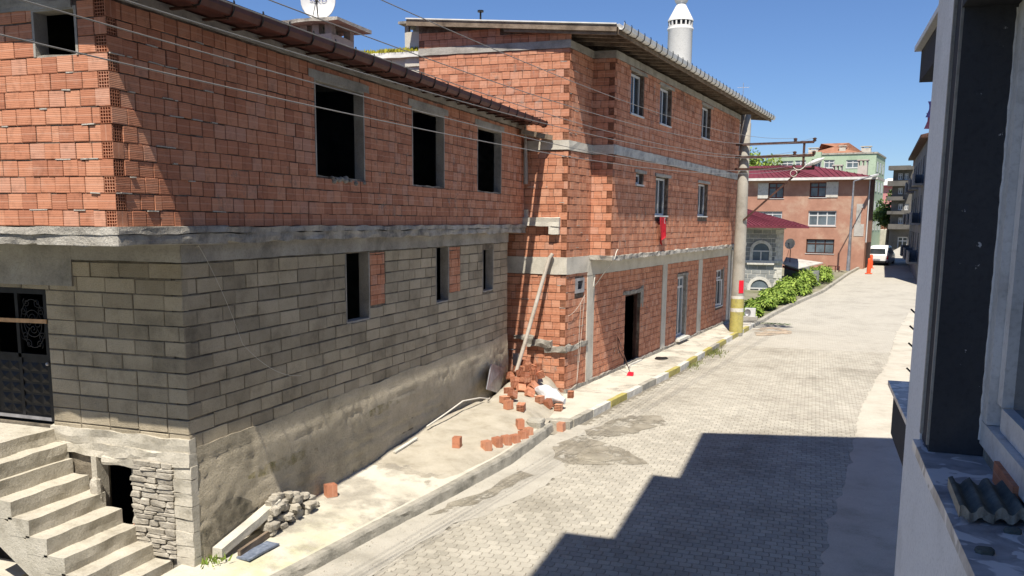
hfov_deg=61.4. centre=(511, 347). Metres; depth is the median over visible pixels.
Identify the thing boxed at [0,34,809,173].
overhead wire
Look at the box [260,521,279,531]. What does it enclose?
stone
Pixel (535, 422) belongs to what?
concrete lump
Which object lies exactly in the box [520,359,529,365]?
hollow brick
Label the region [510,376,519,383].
hollow brick
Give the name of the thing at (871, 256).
bollard
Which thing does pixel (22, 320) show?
wooden lath
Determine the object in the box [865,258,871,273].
bollard
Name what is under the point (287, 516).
stone
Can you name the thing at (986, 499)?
roof tile fragment
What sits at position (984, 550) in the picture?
mortar crumb
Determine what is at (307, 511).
stone
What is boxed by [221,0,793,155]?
overhead wire
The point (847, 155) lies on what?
green apartment block
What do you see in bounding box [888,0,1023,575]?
apartment building
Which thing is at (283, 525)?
stone
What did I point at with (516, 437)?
hollow brick
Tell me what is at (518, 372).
hollow brick
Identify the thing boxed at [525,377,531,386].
hollow brick
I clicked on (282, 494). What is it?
stone
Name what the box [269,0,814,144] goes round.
overhead wire
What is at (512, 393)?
hollow brick
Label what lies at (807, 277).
fern bush
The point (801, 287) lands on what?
fern bush
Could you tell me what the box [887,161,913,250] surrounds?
grey balcony flats
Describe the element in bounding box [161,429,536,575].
pavement
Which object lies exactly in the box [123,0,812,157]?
overhead wire
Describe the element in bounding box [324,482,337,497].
hollow brick
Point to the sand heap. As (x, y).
(430, 451)
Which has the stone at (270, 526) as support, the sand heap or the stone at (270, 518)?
the stone at (270, 518)
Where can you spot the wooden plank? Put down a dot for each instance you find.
(537, 298)
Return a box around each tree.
[749,147,782,165]
[873,198,890,244]
[886,190,891,200]
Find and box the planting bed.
[743,270,846,321]
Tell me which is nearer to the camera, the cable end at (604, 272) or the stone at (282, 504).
the stone at (282, 504)
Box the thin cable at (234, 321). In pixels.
[198,245,301,375]
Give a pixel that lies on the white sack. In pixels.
(554, 394)
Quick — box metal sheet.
[486,364,504,392]
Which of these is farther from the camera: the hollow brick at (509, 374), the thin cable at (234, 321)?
the hollow brick at (509, 374)
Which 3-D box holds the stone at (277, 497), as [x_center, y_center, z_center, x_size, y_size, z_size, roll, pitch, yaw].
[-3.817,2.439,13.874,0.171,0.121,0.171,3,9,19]
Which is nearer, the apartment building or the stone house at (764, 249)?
the apartment building
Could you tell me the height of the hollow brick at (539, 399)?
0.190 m
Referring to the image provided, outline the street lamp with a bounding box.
[846,174,878,270]
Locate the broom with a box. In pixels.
[617,338,629,368]
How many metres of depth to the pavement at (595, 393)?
28.13 m
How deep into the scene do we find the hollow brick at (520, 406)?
21.23 m
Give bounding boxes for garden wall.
[879,229,886,244]
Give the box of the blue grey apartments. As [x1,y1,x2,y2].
[900,133,928,282]
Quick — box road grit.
[308,402,825,575]
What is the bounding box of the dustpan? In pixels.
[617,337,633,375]
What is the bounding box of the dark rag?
[655,357,667,359]
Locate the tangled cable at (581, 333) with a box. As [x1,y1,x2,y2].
[569,295,584,384]
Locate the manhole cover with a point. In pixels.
(594, 456)
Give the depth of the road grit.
15.02 m
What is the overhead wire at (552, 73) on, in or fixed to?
attached to the utility pole
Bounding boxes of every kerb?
[270,423,553,575]
[569,323,754,426]
[750,267,859,327]
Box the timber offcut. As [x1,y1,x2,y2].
[237,529,277,555]
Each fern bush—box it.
[744,295,779,310]
[744,305,764,317]
[758,284,797,304]
[773,275,811,295]
[791,268,821,287]
[809,264,834,281]
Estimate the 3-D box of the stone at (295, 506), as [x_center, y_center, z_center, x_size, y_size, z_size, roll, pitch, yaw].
[-3.580,2.606,14.161,0.239,0.110,0.152,3,9,19]
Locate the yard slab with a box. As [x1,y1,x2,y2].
[0,557,28,575]
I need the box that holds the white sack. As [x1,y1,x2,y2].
[535,385,565,403]
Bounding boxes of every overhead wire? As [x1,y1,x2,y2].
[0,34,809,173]
[20,0,791,170]
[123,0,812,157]
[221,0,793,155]
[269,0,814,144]
[381,0,791,138]
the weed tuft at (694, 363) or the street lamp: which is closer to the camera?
the weed tuft at (694, 363)
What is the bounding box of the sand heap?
[367,376,563,482]
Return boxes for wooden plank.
[515,253,553,371]
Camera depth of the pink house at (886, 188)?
175.21 m
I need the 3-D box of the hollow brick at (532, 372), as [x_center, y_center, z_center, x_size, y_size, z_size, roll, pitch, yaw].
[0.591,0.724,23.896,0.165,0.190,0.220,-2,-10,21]
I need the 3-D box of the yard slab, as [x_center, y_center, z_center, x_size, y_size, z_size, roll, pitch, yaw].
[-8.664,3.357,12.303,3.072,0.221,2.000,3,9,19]
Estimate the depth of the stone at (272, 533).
13.52 m
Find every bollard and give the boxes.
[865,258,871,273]
[870,254,872,267]
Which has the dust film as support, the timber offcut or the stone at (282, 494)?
the timber offcut
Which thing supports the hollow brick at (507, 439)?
on the sand heap
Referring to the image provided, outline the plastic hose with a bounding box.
[426,397,489,426]
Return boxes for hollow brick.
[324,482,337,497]
[452,436,461,447]
[481,439,491,450]
[491,436,502,447]
[499,395,509,402]
[500,434,511,445]
[503,399,512,409]
[504,387,512,393]
[505,372,514,379]
[507,389,517,398]
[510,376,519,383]
[510,381,517,388]
[510,433,520,443]
[515,369,522,376]
[516,383,525,391]
[516,402,525,411]
[516,418,524,429]
[518,377,525,383]
[518,430,528,439]
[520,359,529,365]
[521,372,529,377]
[523,427,532,435]
[524,389,534,396]
[525,362,530,371]
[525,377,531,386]
[527,380,538,388]
[528,364,535,370]
[529,370,536,375]
[530,375,537,381]
[535,363,541,369]
[535,395,544,403]
[536,371,544,378]
[543,398,553,408]
[554,403,562,410]
[556,421,565,431]
[567,390,573,397]
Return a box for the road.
[304,247,916,575]
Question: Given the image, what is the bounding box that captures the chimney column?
[398,21,418,66]
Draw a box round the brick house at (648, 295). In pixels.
[405,10,775,393]
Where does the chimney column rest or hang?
on the brick house at (648, 295)
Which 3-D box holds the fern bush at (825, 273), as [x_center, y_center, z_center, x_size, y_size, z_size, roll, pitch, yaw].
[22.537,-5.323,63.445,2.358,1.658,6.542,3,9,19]
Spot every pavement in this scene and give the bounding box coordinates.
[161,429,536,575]
[547,321,751,420]
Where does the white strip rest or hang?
on the sand heap
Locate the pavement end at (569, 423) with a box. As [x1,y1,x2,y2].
[548,416,572,429]
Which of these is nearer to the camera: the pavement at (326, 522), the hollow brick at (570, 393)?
the pavement at (326, 522)
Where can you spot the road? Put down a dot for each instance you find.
(824, 356)
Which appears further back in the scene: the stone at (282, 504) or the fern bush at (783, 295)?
the fern bush at (783, 295)
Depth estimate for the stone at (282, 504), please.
13.82 m
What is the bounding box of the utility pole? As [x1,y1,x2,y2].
[729,115,824,335]
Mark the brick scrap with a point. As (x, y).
(1000, 472)
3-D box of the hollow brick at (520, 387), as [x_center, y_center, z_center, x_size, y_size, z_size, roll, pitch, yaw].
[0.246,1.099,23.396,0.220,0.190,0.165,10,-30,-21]
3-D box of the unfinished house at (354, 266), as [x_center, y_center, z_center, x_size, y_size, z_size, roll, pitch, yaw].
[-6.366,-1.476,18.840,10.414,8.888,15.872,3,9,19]
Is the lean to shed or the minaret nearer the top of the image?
the minaret
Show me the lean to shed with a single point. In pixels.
(793, 265)
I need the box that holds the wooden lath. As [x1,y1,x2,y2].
[0,318,46,323]
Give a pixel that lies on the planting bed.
(748, 294)
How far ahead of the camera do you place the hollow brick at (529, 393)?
22.98 m
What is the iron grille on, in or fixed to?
attached to the apartment building
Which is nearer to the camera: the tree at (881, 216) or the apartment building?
the apartment building
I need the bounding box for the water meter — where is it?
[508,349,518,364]
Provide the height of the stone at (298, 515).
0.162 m
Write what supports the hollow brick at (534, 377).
on the sand heap
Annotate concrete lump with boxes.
[526,417,544,428]
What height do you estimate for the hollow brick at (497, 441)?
0.220 m
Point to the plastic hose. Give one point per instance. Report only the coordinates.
(454, 407)
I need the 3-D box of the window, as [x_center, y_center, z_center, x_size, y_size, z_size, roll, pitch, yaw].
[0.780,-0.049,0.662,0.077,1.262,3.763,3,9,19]
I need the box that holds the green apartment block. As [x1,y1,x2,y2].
[768,143,885,245]
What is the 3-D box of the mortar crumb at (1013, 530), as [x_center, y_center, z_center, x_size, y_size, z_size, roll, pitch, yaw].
[1.101,0.402,1.897,0.037,0.016,0.029,3,9,19]
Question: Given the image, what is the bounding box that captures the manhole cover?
[577,451,613,461]
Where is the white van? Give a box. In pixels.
[870,245,894,264]
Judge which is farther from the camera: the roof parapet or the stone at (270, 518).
the roof parapet
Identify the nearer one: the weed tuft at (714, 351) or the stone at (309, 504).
the stone at (309, 504)
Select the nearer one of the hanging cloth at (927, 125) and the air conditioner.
the hanging cloth at (927, 125)
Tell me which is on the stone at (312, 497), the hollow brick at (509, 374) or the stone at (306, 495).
the stone at (306, 495)
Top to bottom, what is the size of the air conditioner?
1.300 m
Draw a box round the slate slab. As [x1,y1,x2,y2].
[236,541,279,560]
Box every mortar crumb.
[974,545,994,555]
[1003,526,1021,534]
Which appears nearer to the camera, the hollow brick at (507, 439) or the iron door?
the iron door
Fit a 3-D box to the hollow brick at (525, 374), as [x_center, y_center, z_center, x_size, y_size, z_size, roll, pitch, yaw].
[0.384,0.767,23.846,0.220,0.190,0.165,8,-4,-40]
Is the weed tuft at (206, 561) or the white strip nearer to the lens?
the weed tuft at (206, 561)
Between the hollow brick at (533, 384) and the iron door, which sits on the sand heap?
the hollow brick at (533, 384)
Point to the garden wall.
(882, 236)
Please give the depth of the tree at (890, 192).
121.01 m
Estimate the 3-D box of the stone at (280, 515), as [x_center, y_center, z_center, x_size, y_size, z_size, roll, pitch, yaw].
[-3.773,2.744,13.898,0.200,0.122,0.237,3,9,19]
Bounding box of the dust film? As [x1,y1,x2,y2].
[287,465,404,528]
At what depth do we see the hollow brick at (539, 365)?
24.01 m
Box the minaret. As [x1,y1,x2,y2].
[667,0,693,63]
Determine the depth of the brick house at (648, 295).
25.71 m
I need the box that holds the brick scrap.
[992,461,1021,500]
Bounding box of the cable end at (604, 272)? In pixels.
[593,249,617,287]
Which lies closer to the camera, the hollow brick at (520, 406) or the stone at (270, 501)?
the stone at (270, 501)
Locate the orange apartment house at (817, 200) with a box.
[747,159,884,269]
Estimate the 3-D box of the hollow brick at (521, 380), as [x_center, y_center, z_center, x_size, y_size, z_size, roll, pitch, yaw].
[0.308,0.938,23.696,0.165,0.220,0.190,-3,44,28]
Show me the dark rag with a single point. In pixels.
(661, 358)
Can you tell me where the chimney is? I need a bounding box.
[281,16,371,47]
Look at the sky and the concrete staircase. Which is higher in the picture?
the sky
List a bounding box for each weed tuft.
[200,553,232,568]
[687,361,705,371]
[702,346,728,359]
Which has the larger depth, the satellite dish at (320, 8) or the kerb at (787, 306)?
the kerb at (787, 306)
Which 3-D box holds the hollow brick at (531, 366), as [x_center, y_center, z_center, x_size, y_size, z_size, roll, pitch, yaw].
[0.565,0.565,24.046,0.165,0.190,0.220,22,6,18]
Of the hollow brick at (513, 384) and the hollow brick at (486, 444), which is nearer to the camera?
the hollow brick at (486, 444)
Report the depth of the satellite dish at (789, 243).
59.01 m
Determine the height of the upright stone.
0.424 m
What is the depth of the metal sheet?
23.28 m
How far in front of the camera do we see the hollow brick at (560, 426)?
21.17 m
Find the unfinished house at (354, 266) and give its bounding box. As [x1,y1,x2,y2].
[0,0,552,567]
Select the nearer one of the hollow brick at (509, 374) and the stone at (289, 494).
the stone at (289, 494)
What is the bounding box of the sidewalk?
[819,306,914,575]
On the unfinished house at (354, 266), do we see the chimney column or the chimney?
the chimney
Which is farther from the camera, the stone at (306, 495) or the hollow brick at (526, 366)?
the hollow brick at (526, 366)
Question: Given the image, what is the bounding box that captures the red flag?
[660,217,665,244]
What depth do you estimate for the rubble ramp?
21.20 m
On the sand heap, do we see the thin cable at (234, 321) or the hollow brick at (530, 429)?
the hollow brick at (530, 429)
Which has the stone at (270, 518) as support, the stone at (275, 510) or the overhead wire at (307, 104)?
the stone at (275, 510)
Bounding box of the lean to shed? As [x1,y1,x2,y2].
[783,257,822,285]
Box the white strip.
[393,437,417,452]
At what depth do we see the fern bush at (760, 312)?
45.16 m
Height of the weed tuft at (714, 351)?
0.150 m
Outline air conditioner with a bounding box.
[743,308,757,321]
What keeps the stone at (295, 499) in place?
on the stone at (295, 506)
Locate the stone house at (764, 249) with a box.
[732,209,808,289]
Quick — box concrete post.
[212,499,280,557]
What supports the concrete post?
on the dust film
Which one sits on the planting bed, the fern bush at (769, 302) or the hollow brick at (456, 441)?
the fern bush at (769, 302)
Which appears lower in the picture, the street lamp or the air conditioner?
the air conditioner
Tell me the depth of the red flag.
29.85 m
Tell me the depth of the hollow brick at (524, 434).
19.59 m
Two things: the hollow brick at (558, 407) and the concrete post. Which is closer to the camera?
the concrete post
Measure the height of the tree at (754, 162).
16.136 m
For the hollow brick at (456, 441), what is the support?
on the sand heap
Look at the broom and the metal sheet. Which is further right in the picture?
the broom
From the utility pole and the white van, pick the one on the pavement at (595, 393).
the utility pole
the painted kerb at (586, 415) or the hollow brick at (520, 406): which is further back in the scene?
the painted kerb at (586, 415)
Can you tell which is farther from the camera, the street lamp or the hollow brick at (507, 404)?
the street lamp
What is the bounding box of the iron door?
[0,287,54,421]
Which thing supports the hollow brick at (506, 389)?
on the sand heap
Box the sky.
[228,0,938,179]
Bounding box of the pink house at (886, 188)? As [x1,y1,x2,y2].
[882,178,892,206]
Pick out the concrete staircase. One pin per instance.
(57, 518)
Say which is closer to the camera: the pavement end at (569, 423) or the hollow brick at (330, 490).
the hollow brick at (330, 490)
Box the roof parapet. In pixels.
[363,46,418,72]
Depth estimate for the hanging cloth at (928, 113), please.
7.79 m
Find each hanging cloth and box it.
[924,117,929,128]
[926,101,930,116]
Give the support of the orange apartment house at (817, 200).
on the ground
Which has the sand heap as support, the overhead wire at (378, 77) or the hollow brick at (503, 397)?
the hollow brick at (503, 397)
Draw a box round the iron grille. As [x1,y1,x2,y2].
[906,309,914,371]
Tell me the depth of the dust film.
15.48 m
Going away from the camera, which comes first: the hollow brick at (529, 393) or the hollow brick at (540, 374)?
the hollow brick at (529, 393)
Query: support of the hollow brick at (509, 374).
on the sand heap
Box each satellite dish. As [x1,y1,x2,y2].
[300,0,335,17]
[785,239,794,261]
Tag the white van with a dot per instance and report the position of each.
(883, 254)
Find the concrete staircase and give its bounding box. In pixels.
[0,422,173,575]
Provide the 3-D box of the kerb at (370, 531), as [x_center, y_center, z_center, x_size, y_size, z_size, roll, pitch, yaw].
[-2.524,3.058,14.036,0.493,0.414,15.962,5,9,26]
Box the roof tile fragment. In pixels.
[947,476,1023,524]
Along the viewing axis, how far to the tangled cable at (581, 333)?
25.49 m
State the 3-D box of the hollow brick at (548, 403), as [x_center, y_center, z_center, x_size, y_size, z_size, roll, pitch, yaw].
[0.953,1.465,22.639,0.165,0.220,0.190,2,28,37]
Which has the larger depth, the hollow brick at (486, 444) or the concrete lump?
the concrete lump
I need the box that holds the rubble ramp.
[550,425,557,434]
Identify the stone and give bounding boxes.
[89,477,102,498]
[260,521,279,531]
[262,530,277,536]
[265,498,277,505]
[265,515,272,521]
[268,495,280,500]
[269,505,280,515]
[271,492,284,499]
[275,513,283,520]
[277,501,285,510]
[279,522,287,529]
[283,491,293,498]
[283,511,293,520]
[288,503,301,510]
[289,494,301,503]
[294,509,302,519]
[300,492,309,499]
[302,500,316,508]
[302,508,311,514]
[303,494,315,501]
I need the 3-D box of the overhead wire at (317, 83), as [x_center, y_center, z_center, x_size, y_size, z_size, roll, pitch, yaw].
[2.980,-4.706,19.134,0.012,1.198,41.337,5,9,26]
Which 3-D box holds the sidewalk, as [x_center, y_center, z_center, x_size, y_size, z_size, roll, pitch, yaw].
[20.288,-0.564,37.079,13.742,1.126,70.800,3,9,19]
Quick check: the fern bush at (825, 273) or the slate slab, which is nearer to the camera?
the slate slab
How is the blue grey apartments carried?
on the ground
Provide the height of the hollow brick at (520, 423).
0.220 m
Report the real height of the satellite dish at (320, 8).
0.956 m

